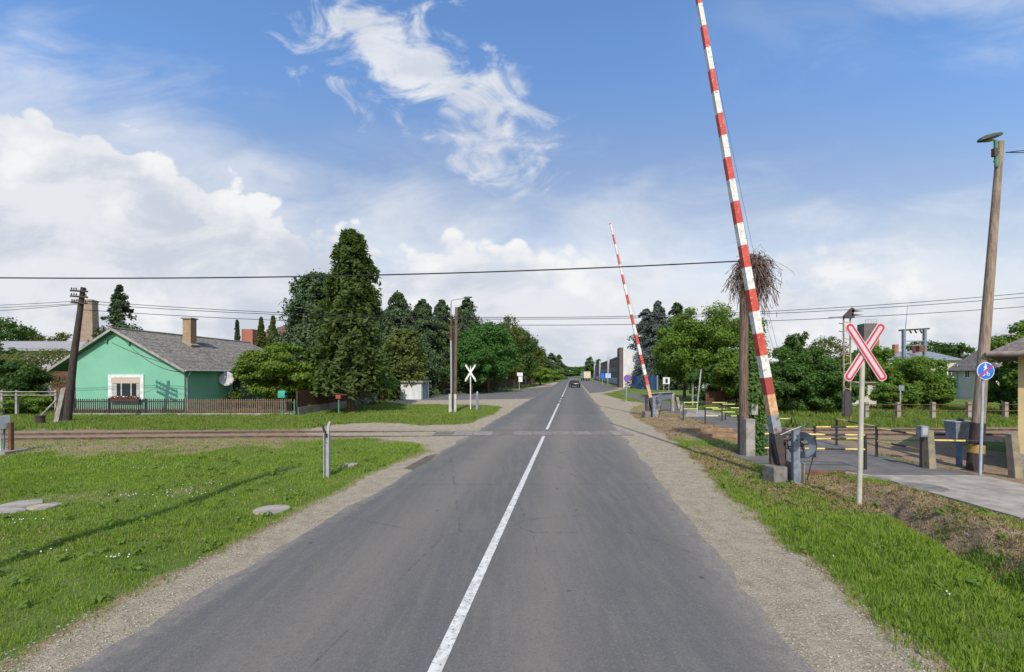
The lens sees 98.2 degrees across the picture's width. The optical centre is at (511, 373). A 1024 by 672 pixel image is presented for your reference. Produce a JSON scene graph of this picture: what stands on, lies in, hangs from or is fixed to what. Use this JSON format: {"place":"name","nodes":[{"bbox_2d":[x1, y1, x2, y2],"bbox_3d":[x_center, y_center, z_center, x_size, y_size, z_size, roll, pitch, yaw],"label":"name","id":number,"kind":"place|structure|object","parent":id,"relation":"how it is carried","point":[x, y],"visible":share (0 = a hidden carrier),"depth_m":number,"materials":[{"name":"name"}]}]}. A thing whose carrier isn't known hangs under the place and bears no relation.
{"place":"outdoors","nodes":[
{"label":"outdoors","id":0,"kind":"place"},
{"bbox_2d":[69,376,816,671],"bbox_3d":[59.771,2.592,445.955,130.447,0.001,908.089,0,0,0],"label":"road","id":1,"kind":"structure","parent":0,"point":[606,557],"depth_m":5.44,"materials":[{"name":"asphalt"}]},
{"bbox_2d":[427,378,570,671],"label":"road marking","id":2,"kind":"object","parent":1,"relation":"on","point":[444,650],"visible":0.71,"depth_m":5.41,"materials":[{"name":"paint"}]},
{"bbox_2d":[432,431,632,435],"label":"crossing deck","id":3,"kind":"structure","parent":1,"relation":"on","point":[450,433],"depth_m":19.27,"materials":[{"name":"concrete"}]},
{"bbox_2d":[387,386,551,399],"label":"side road","id":4,"kind":"structure","parent":0,"point":[527,393],"depth_m":53.51,"materials":[{"name":"asphalt"}]},
{"bbox_2d":[0,375,1023,671],"bbox_3d":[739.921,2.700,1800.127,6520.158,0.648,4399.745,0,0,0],"label":"ground","id":5,"kind":"structure","parent":0,"point":[788,595],"depth_m":7.23,"materials":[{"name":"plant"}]},
{"bbox_2d":[0,415,28,454],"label":"trackside signal","id":6,"kind":"object","parent":5,"relation":"on","point":[5,422],"visible":0.91,"depth_m":14.59,"materials":[{"name":"metal"}]},
{"bbox_2d":[0,316,38,340],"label":"broadleaf tree","id":7,"kind":"object","parent":5,"relation":"on","point":[12,331],"visible":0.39,"depth_m":88.93,"materials":[{"name":"green plant"}]},
{"bbox_2d":[0,499,42,507],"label":"concrete cover","id":8,"kind":"object","parent":5,"relation":"on","point":[21,504],"visible":0.66,"depth_m":9.02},
{"bbox_2d":[0,360,54,411],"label":"broadleaf tree","id":9,"kind":"object","parent":5,"relation":"on","point":[10,371],"visible":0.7,"depth_m":30.29,"materials":[{"name":"green plant"}]},
{"bbox_2d":[0,390,57,414],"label":"rail fence","id":10,"kind":"object","parent":5,"relation":"on","point":[17,395],"visible":0.69,"depth_m":27.54,"materials":[{"name":"concrete"}]},
{"bbox_2d":[0,348,70,389],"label":"broadleaf tree","id":11,"kind":"object","parent":5,"relation":"on","point":[32,358],"visible":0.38,"depth_m":35.37,"materials":[{"name":"green plant"}]},
{"bbox_2d":[0,393,75,413],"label":"bush","id":12,"kind":"object","parent":5,"relation":"on","point":[42,403],"visible":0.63,"depth_m":28.47,"materials":[{"name":"green plant"}]},
{"bbox_2d":[26,502,61,509],"bbox_3d":[-9.310,2.650,8.855,0.504,0.065,0.442,0,0,0],"label":"concrete cover","id":13,"kind":"object","parent":5,"relation":"on","point":[44,506],"visible":0.75,"depth_m":8.79,"materials":[{"name":"concrete"}]},
{"bbox_2d":[0,341,89,395],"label":"grey building","id":14,"kind":"structure","parent":5,"relation":"on","point":[31,346],"depth_m":44.38,"materials":[{"name":"white paint"}]},
{"bbox_2d":[51,371,67,395],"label":"shrub","id":15,"kind":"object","parent":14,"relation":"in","point":[62,375],"depth_m":42.93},
{"bbox_2d":[77,299,98,340],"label":"brick chimney stack","id":16,"kind":"object","parent":14,"relation":"on","point":[90,320],"visible":0.19,"depth_m":69.29,"materials":[{"name":"brick"}]},
{"bbox_2d":[18,332,72,340],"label":"broadleaf tree","id":17,"kind":"object","parent":5,"relation":"on","point":[63,336],"visible":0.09,"depth_m":93.78,"materials":[{"name":"green plant"}]},
{"bbox_2d":[53,287,87,421],"bbox_3d":[-23.541,-0.937,23.862,2.142,7.515,0.473,0,0,8],"label":"utility pole","id":18,"kind":"object","parent":5,"relation":"on","point":[64,408],"visible":0.98,"depth_m":23.81,"materials":[{"name":"wood"}]},
{"bbox_2d":[87,297,1023,318],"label":"overhead wire","id":19,"kind":"object","parent":18,"relation":"attached to","point":[579,318],"visible":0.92,"depth_m":24.18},
{"bbox_2d":[89,306,1023,324],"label":"overhead wire","id":20,"kind":"object","parent":18,"relation":"attached to","point":[600,324],"visible":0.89,"depth_m":24.24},
{"bbox_2d":[91,293,1022,317],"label":"overhead wire","id":21,"kind":"object","parent":18,"relation":"attached to","point":[547,317],"visible":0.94,"depth_m":24.21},
{"bbox_2d":[86,284,142,343],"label":"spruce tree","id":22,"kind":"object","parent":5,"relation":"on","point":[118,318],"visible":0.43,"depth_m":45.48,"materials":[{"name":"green plant"}]},
{"bbox_2d":[47,317,283,412],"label":"green house","id":23,"kind":"structure","parent":5,"relation":"on","point":[113,363],"depth_m":29.50,"materials":[{"name":"paint"}]},
{"bbox_2d":[108,375,143,399],"bbox_3d":[-25.620,0.880,29.464,2.350,1.680,0.067,0,0,0],"label":"window","id":24,"kind":"structure","parent":23,"relation":"in","point":[118,385],"depth_m":29.45,"materials":[{"name":"white paint"}]},
{"bbox_2d":[219,372,233,385],"bbox_3d":[-21.098,0.350,32.632,0.870,1.057,0.774,0,0,0],"label":"satellite dish","id":25,"kind":"object","parent":23,"relation":"attached to","point":[226,378],"visible":1,"depth_m":32.80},
{"bbox_2d":[73,398,293,415],"bbox_3d":[-20.692,2.123,27.900,13.885,1.155,0.200,0,0,0],"label":"picket fence","id":26,"kind":"object","parent":5,"relation":"on","point":[188,410],"visible":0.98,"depth_m":27.85,"materials":[{"name":"wood"}]},
{"bbox_2d":[1,431,435,440],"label":"railway track","id":27,"kind":"structure","parent":5,"relation":"on","point":[150,437],"depth_m":18.70,"materials":[{"name":"metal"}]},
{"bbox_2d":[255,316,266,348],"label":"conifer tree","id":28,"kind":"object","parent":5,"relation":"on","point":[261,339],"visible":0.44,"depth_m":57.71,"materials":[{"name":"green plant"}]},
{"bbox_2d":[241,325,294,359],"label":"red roofed house","id":29,"kind":"structure","parent":5,"relation":"on","point":[249,335],"depth_m":60.20,"materials":[{"name":"brick"}]},
{"bbox_2d":[263,315,278,349],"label":"conifer tree","id":30,"kind":"object","parent":5,"relation":"on","point":[272,327],"visible":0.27,"depth_m":57.68,"materials":[{"name":"green plant"}]},
{"bbox_2d":[253,505,290,514],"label":"stone slab","id":31,"kind":"structure","parent":5,"relation":"on","point":[275,509],"depth_m":8.39,"materials":[{"name":"stone"}]},
{"bbox_2d":[230,342,320,411],"bbox_3d":[-15.688,0.243,30.773,7.128,4.917,5.370,0,0,0],"label":"maple tree","id":32,"kind":"object","parent":5,"relation":"on","point":[256,367],"visible":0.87,"depth_m":29.69,"materials":[{"name":"green plant"}]},
{"bbox_2d":[228,268,382,408],"bbox_3d":[-16.174,-2.399,36.857,10.377,12.688,11.371,0,0,0],"label":"cedar tree","id":33,"kind":"object","parent":5,"relation":"on","point":[298,330],"visible":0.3,"depth_m":34.83,"materials":[{"name":"green plant"}]},
{"bbox_2d":[322,421,330,477],"bbox_3d":[-4.695,1.905,11.220,0.215,1.430,0.101,0,0,0],"label":"barrier rest post","id":34,"kind":"object","parent":5,"relation":"on","point":[326,453],"visible":0.95,"depth_m":11.22,"materials":[{"name":"metal"}]},
{"bbox_2d":[296,389,376,414],"bbox_3d":[-13.200,1.875,34.949,0.180,1.600,13.446,0,0,4],"label":"side fence","id":35,"kind":"object","parent":5,"relation":"on","point":[304,398],"visible":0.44,"depth_m":30.80,"materials":[{"name":"concrete"}]},
{"bbox_2d":[303,228,404,411],"bbox_3d":[-11.013,-3.727,30.910,6.390,12.856,5.800,0,0,-34],"label":"cypress tree","id":36,"kind":"object","parent":5,"relation":"on","point":[352,363],"visible":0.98,"depth_m":29.58,"materials":[{"name":"green plant"}]},
{"bbox_2d":[381,328,429,397],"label":"broadleaf tree","id":37,"kind":"object","parent":5,"relation":"on","point":[403,347],"visible":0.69,"depth_m":46.21,"materials":[{"name":"green plant"}]},
{"bbox_2d":[400,381,430,398],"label":"utility kiosk","id":38,"kind":"object","parent":5,"relation":"on","point":[418,390],"visible":0.8,"depth_m":45.35,"materials":[{"name":"concrete"}]},
{"bbox_2d":[378,290,457,398],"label":"deodar tree","id":39,"kind":"object","parent":5,"relation":"on","point":[400,307],"visible":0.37,"depth_m":51.32,"materials":[{"name":"green plant"}]},
{"bbox_2d":[405,454,435,469],"bbox_3d":[-2.630,2.590,13.250,0.368,0.001,2.447,0,0,8],"label":"mud patch","id":40,"kind":"object","parent":5,"relation":"on","point":[419,463],"visible":1,"depth_m":12.98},
{"bbox_2d":[424,366,449,385],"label":"broadleaf tree","id":41,"kind":"object","parent":5,"relation":"on","point":[444,377],"visible":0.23,"depth_m":54.42,"materials":[{"name":"green plant"}]},
{"bbox_2d":[412,298,474,394],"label":"spruce tree","id":42,"kind":"object","parent":5,"relation":"on","point":[422,308],"visible":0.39,"depth_m":61.15,"materials":[{"name":"green plant"}]},
{"bbox_2d":[427,299,492,392],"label":"spruce tree","id":43,"kind":"object","parent":5,"relation":"on","point":[441,308],"visible":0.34,"depth_m":64.64,"materials":[{"name":"green plant"}]},
{"bbox_2d":[449,296,471,411],"bbox_3d":[-3.518,-1.305,30.544,1.632,8.060,0.437,0,0,0],"label":"street lamp","id":44,"kind":"object","parent":5,"relation":"on","point":[453,371],"visible":0.94,"depth_m":30.43,"materials":[{"name":"metal"}]},
{"bbox_2d":[444,333,497,393],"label":"broadleaf tree","id":45,"kind":"object","parent":5,"relation":"on","point":[479,354],"visible":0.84,"depth_m":56.53,"materials":[{"name":"green plant"}]},
{"bbox_2d":[436,298,511,391],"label":"spruce tree","id":46,"kind":"object","parent":5,"relation":"on","point":[467,306],"visible":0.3,"depth_m":70.72,"materials":[{"name":"green plant"}]},
{"bbox_2d":[458,320,523,391],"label":"broadleaf tree","id":47,"kind":"object","parent":5,"relation":"on","point":[498,340],"visible":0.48,"depth_m":60.90,"materials":[{"name":"green plant"}]},
{"bbox_2d":[0,393,1017,430],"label":"tall grass","id":48,"kind":"structure","parent":5,"relation":"on","point":[821,417],"depth_m":24.94,"materials":[{"name":"plant"}]},
{"bbox_2d":[0,434,1023,671],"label":"grass","id":49,"kind":"structure","parent":5,"relation":"on","point":[833,546],"depth_m":7.24,"materials":[{"name":"plant"}]},
{"bbox_2d":[0,412,1023,670],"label":"dry straw","id":50,"kind":"object","parent":5,"relation":"on","point":[838,494],"visible":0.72,"depth_m":9.49,"materials":[{"name":"plant"}]},
{"bbox_2d":[0,416,1023,621],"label":"weeds","id":51,"kind":"object","parent":5,"relation":"on","point":[95,598],"visible":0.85,"depth_m":7.91,"materials":[{"name":"green plant"}]},
{"bbox_2d":[499,314,527,388],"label":"broadleaf tree","id":52,"kind":"object","parent":5,"relation":"on","point":[519,336],"visible":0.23,"depth_m":77.18,"materials":[{"name":"green plant"}]},
{"bbox_2d":[507,325,540,386],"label":"broadleaf tree","id":53,"kind":"object","parent":5,"relation":"on","point":[529,348],"visible":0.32,"depth_m":85.79,"materials":[{"name":"green plant"}]},
{"bbox_2d":[522,346,547,384],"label":"broadleaf tree","id":54,"kind":"object","parent":5,"relation":"on","point":[539,356],"visible":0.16,"depth_m":103.44,"materials":[{"name":"green plant"}]},
{"bbox_2d":[529,367,553,385],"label":"broadleaf tree","id":55,"kind":"object","parent":5,"relation":"on","point":[540,375],"visible":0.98,"depth_m":98.92,"materials":[{"name":"green plant"}]},
{"bbox_2d":[577,378,617,392],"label":"lay by","id":56,"kind":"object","parent":5,"relation":"on","point":[591,386],"visible":0.82,"depth_m":91.93,"materials":[{"name":"asphalt"}]},
{"bbox_2d":[609,223,661,417],"bbox_3d":[7.444,-3.223,26.954,3.105,11.805,0.772,0,0,0],"label":"level crossing barrier","id":57,"kind":"object","parent":5,"relation":"on","point":[652,412],"visible":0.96,"depth_m":26.73,"materials":[{"name":"metal"}]},
{"bbox_2d":[627,308,650,350],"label":"blue spruce","id":58,"kind":"object","parent":5,"relation":"on","point":[643,322],"visible":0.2,"depth_m":87.59,"materials":[{"name":"green plant"}]},
{"bbox_2d":[633,375,657,389],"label":"blue fence","id":59,"kind":"object","parent":5,"relation":"on","point":[651,379],"visible":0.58,"depth_m":74.20,"materials":[{"name":"metal"}]},
{"bbox_2d":[594,347,706,387],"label":"factory","id":60,"kind":"structure","parent":5,"relation":"on","point":[620,366],"depth_m":84.30,"materials":[{"name":"metal"}]},
{"bbox_2d":[625,300,680,387],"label":"blue spruce","id":61,"kind":"object","parent":5,"relation":"on","point":[652,325],"visible":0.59,"depth_m":78.02,"materials":[{"name":"green plant"}]},
{"bbox_2d":[647,392,673,410],"bbox_3d":[9.998,1.972,29.715,0.283,1.455,3.812,0,0,43],"label":"sheet hurdle","id":62,"kind":"object","parent":5,"relation":"on","point":[666,395],"visible":0.62,"depth_m":30.27,"materials":[{"name":"grey metal"}]},
{"bbox_2d":[642,302,703,389],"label":"spruce tree","id":63,"kind":"object","parent":5,"relation":"on","point":[676,308],"visible":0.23,"depth_m":73.24,"materials":[{"name":"green plant"}]},
{"bbox_2d":[651,315,703,398],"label":"broadleaf tree","id":64,"kind":"object","parent":5,"relation":"on","point":[678,376],"visible":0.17,"depth_m":45.32,"materials":[{"name":"green plant"}]},
{"bbox_2d":[682,363,731,403],"bbox_3d":[16.773,0.880,36.038,5.246,3.649,4.425,0,0,0],"label":"broadleaf tree","id":65,"kind":"object","parent":5,"relation":"on","point":[694,374],"visible":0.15,"depth_m":35.89,"materials":[{"name":"green plant"}]},
{"bbox_2d":[687,428,732,431],"bbox_3d":[8.936,2.530,20.030,2.001,0.160,0.233,0,0,0],"label":"timber board","id":66,"kind":"object","parent":5,"relation":"on","point":[709,429],"visible":0.98,"depth_m":19.92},
{"bbox_2d":[658,300,770,401],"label":"broadleaf tree","id":67,"kind":"object","parent":5,"relation":"on","point":[694,335],"visible":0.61,"depth_m":40.28,"materials":[{"name":"green plant"}]},
{"bbox_2d":[705,390,738,406],"bbox_3d":[16.738,1.962,34.060,3.792,1.425,0.140,0,0,0],"label":"garden fence","id":68,"kind":"object","parent":5,"relation":"on","point":[719,395],"visible":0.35,"depth_m":33.99,"materials":[{"name":"wood"}]},
{"bbox_2d":[707,346,776,398],"bbox_3d":[17.172,0.205,32.957,5.004,4.995,4.157,0,0,0],"label":"broadleaf tree","id":69,"kind":"object","parent":5,"relation":"on","point":[724,370],"visible":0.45,"depth_m":32.77,"materials":[{"name":"green plant"}]},
{"bbox_2d":[738,266,757,455],"bbox_3d":[7.596,-0.535,14.265,0.616,6.473,0.556,0,0,0],"label":"utility pole","id":70,"kind":"object","parent":5,"relation":"on","point":[746,435],"visible":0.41,"depth_m":14.18,"materials":[{"name":"wood"}]},
{"bbox_2d":[0,260,739,278],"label":"overhead cable","id":71,"kind":"object","parent":70,"relation":"attached to","point":[359,275],"visible":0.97,"depth_m":14.34,"materials":[{"name":"metal"}]},
{"bbox_2d":[737,321,768,455],"bbox_3d":[7.829,0.452,14.409,1.017,4.403,0.978,0,0,0],"label":"ivy","id":72,"kind":"object","parent":70,"relation":"attached to","point":[756,392],"visible":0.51,"depth_m":14.18,"materials":[{"name":"green plant"}]},
{"bbox_2d":[716,246,790,324],"bbox_3d":[7.689,-2.876,14.211,1.825,2.487,2.077,0,0,-27],"label":"dead vine","id":73,"kind":"object","parent":70,"relation":"hanging from","point":[762,267],"visible":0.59,"depth_m":14.00,"materials":[{"name":"plant"}]},
{"bbox_2d":[695,0,816,483],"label":"level crossing barrier","id":74,"kind":"object","parent":5,"relation":"on","point":[783,470],"visible":0.99,"depth_m":10.79,"materials":[{"name":"metal"}]},
{"bbox_2d":[757,345,833,412],"bbox_3d":[18.099,0.393,28.945,5.985,4.621,4.350,0,0,0],"label":"bush","id":75,"kind":"object","parent":5,"relation":"on","point":[797,368],"visible":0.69,"depth_m":27.92,"materials":[{"name":"green plant"}]},
{"bbox_2d":[779,331,815,379],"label":"broadleaf tree","id":76,"kind":"object","parent":5,"relation":"on","point":[792,344],"visible":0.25,"depth_m":47.61,"materials":[{"name":"green plant"}]},
{"bbox_2d":[619,393,1023,520],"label":"footpath","id":77,"kind":"structure","parent":5,"relation":"on","point":[843,460],"depth_m":13.46,"materials":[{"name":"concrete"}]},
{"bbox_2d":[686,410,726,416],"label":"concrete path","id":78,"kind":"structure","parent":77,"relation":"on","point":[692,413],"depth_m":29.05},
{"bbox_2d":[764,433,866,469],"bbox_3d":[8.317,2.165,12.170,2.647,1.070,0.068,0,0,5],"label":"railing","id":79,"kind":"object","parent":77,"relation":"on","point":[865,451],"visible":0.6,"depth_m":12.08,"materials":[{"name":"metal"}]},
{"bbox_2d":[805,470,856,474],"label":"kerb","id":80,"kind":"structure","parent":77,"relation":"on","point":[825,471],"depth_m":11.50,"materials":[{"name":"concrete"}]},
{"bbox_2d":[814,426,877,457],"bbox_3d":[10.420,2.160,13.850,2.072,1.080,0.068,0,0,-3],"label":"railing","id":81,"kind":"object","parent":77,"relation":"on","point":[875,438],"visible":0.73,"depth_m":13.83,"materials":[{"name":"metal"}]},
{"bbox_2d":[923,430,936,468],"bbox_3d":[11.461,2.120,12.180,0.243,1.167,0.180,0,0,0],"label":"concrete post","id":82,"kind":"object","parent":77,"relation":"on","point":[929,454],"visible":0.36,"depth_m":12.10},
{"bbox_2d":[876,475,1023,519],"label":"concrete path","id":83,"kind":"structure","parent":77,"relation":"on","point":[1002,497],"depth_m":9.76,"materials":[{"name":"concrete"}]},
{"bbox_2d":[900,482,949,491],"bbox_3d":[9.337,2.562,10.052,0.840,0.015,0.840,0,0,0],"label":"manhole cover","id":84,"kind":"object","parent":83,"relation":"on","point":[927,487],"visible":0.78,"depth_m":9.99,"materials":[{"name":"concrete"}]},
{"bbox_2d":[800,335,848,362],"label":"broadleaf tree","id":85,"kind":"object","parent":5,"relation":"on","point":[825,343],"visible":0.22,"depth_m":54.20,"materials":[{"name":"green plant"}]},
{"bbox_2d":[792,354,869,411],"bbox_3d":[20.173,0.721,28.568,4.580,3.965,4.289,0,0,0],"label":"bush","id":86,"kind":"object","parent":5,"relation":"on","point":[830,371],"visible":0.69,"depth_m":27.41,"materials":[{"name":"green plant"}]},
{"bbox_2d":[828,307,859,421],"bbox_3d":[16.983,-0.391,22.533,1.790,5.982,0.240,0,0,0],"label":"signal mast","id":87,"kind":"object","parent":5,"relation":"on","point":[849,314],"visible":0.84,"depth_m":22.50,"materials":[{"name":"metal"}]},
{"bbox_2d":[845,381,877,406],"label":"white wall","id":88,"kind":"structure","parent":5,"relation":"on","point":[871,386],"depth_m":34.00,"materials":[{"name":"paint"}]},
{"bbox_2d":[844,323,886,504],"bbox_3d":[7.007,0.866,8.842,0.817,3.769,0.136,0,0,0],"label":"crossbuck","id":89,"kind":"object","parent":5,"relation":"on","point":[864,354],"visible":0.94,"depth_m":8.81,"materials":[{"name":"metal"}]},
{"bbox_2d":[733,429,1017,435],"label":"railway track","id":90,"kind":"structure","parent":5,"relation":"on","point":[935,434],"depth_m":20.22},
{"bbox_2d":[846,345,905,403],"bbox_3d":[31.136,-0.045,38.042,4.971,5.496,4.240,0,0,0],"label":"broadleaf tree","id":91,"kind":"object","parent":5,"relation":"on","point":[879,354],"visible":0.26,"depth_m":37.37,"materials":[{"name":"green plant"}]},
{"bbox_2d":[868,382,924,409],"bbox_3d":[26.757,1.641,30.965,2.980,2.132,3.335,0,0,0],"label":"bush","id":92,"kind":"object","parent":5,"relation":"on","point":[885,393],"visible":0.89,"depth_m":30.36,"materials":[{"name":"green plant"}]},
{"bbox_2d":[845,344,962,377],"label":"long building","id":93,"kind":"structure","parent":5,"relation":"on","point":[950,359],"depth_m":80.20,"materials":[{"name":"white paint"}]},
{"bbox_2d":[898,305,929,357],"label":"transformer frame","id":94,"kind":"object","parent":5,"relation":"on","point":[922,348],"visible":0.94,"depth_m":59.85,"materials":[{"name":"grey metal"}]},
{"bbox_2d":[873,355,957,402],"bbox_3d":[30.328,0.638,33.558,4.713,4.130,4.700,0,0,-43],"label":"broadleaf tree","id":95,"kind":"object","parent":5,"relation":"on","point":[909,370],"visible":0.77,"depth_m":32.77,"materials":[{"name":"green plant"}]},
{"bbox_2d":[899,339,954,352],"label":"broadleaf tree","id":96,"kind":"object","parent":5,"relation":"on","point":[936,346],"visible":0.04,"depth_m":100.32,"materials":[{"name":"green plant"}]},
{"bbox_2d":[908,375,958,406],"bbox_3d":[31.112,1.359,33.005,2.785,2.694,3.095,0,0,0],"label":"bush","id":97,"kind":"object","parent":5,"relation":"on","point":[944,398],"visible":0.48,"depth_m":32.13,"materials":[{"name":"green plant"}]},
{"bbox_2d":[853,402,1017,418],"bbox_3d":[25.175,2.120,24.782,12.350,1.100,0.196,0,0,0],"label":"railing fence","id":98,"kind":"object","parent":5,"relation":"on","point":[1005,410],"visible":0.76,"depth_m":24.72,"materials":[{"name":"concrete"}]},
{"bbox_2d":[934,342,975,360],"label":"broadleaf tree","id":99,"kind":"object","parent":5,"relation":"on","point":[957,350],"visible":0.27,"depth_m":94.96,"materials":[{"name":"green plant"}]},
{"bbox_2d":[941,419,970,465],"bbox_3d":[12.914,1.991,12.815,0.620,1.408,0.420,0,0,0],"label":"litter bin","id":100,"kind":"object","parent":5,"relation":"on","point":[957,429],"visible":0.93,"depth_m":12.76,"materials":[{"name":"grey metal"}]},
{"bbox_2d":[945,334,1017,398],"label":"cream house","id":101,"kind":"structure","parent":5,"relation":"on","point":[964,370],"depth_m":46.39,"materials":[{"name":"paint"}]},
{"bbox_2d":[965,132,1004,470],"bbox_3d":[13.058,-1.929,12.210,0.974,9.481,0.403,0,0,0],"label":"street lamp","id":102,"kind":"object","parent":5,"relation":"on","point":[985,331],"visible":0.88,"depth_m":12.16,"materials":[{"name":"brown wood"}]},
{"bbox_2d":[977,362,993,474],"bbox_3d":[12.071,1.201,11.345,0.444,2.999,0.096,0,0,0],"label":"traffic sign","id":103,"kind":"object","parent":5,"relation":"on","point":[985,370],"visible":0.98,"depth_m":11.33,"materials":[{"name":"metal"}]},
{"bbox_2d":[987,365,1017,414],"bbox_3d":[30.205,1.083,27.042,2.910,3.242,2.848,0,0,0],"label":"bush","id":104,"kind":"object","parent":5,"relation":"on","point":[999,393],"visible":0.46,"depth_m":26.58,"materials":[{"name":"green plant"}]},
{"bbox_2d":[986,337,1023,469],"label":"yellow building","id":105,"kind":"structure","parent":5,"relation":"on","point":[1013,351],"depth_m":12.00,"materials":[{"name":"concrete"}]},
{"bbox_2d":[988,320,1023,389],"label":"broadleaf tree","id":106,"kind":"object","parent":5,"relation":"on","point":[1010,377],"visible":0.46,"depth_m":25.94,"materials":[{"name":"green plant"}]},
{"bbox_2d":[1005,433,1023,478],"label":"concrete post","id":107,"kind":"object","parent":5,"relation":"on","point":[1014,464],"visible":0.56,"depth_m":11.00,"materials":[{"name":"concrete"}]},
{"bbox_2d":[0,0,1023,371],"label":"sky","id":108,"kind":"structure","parent":0,"point":[139,138],"materials":[{"name":"blue"}]},
{"bbox_2d":[857,319,878,349],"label":"brick tower","id":109,"kind":"structure","parent":0,"point":[865,330],"depth_m":118.46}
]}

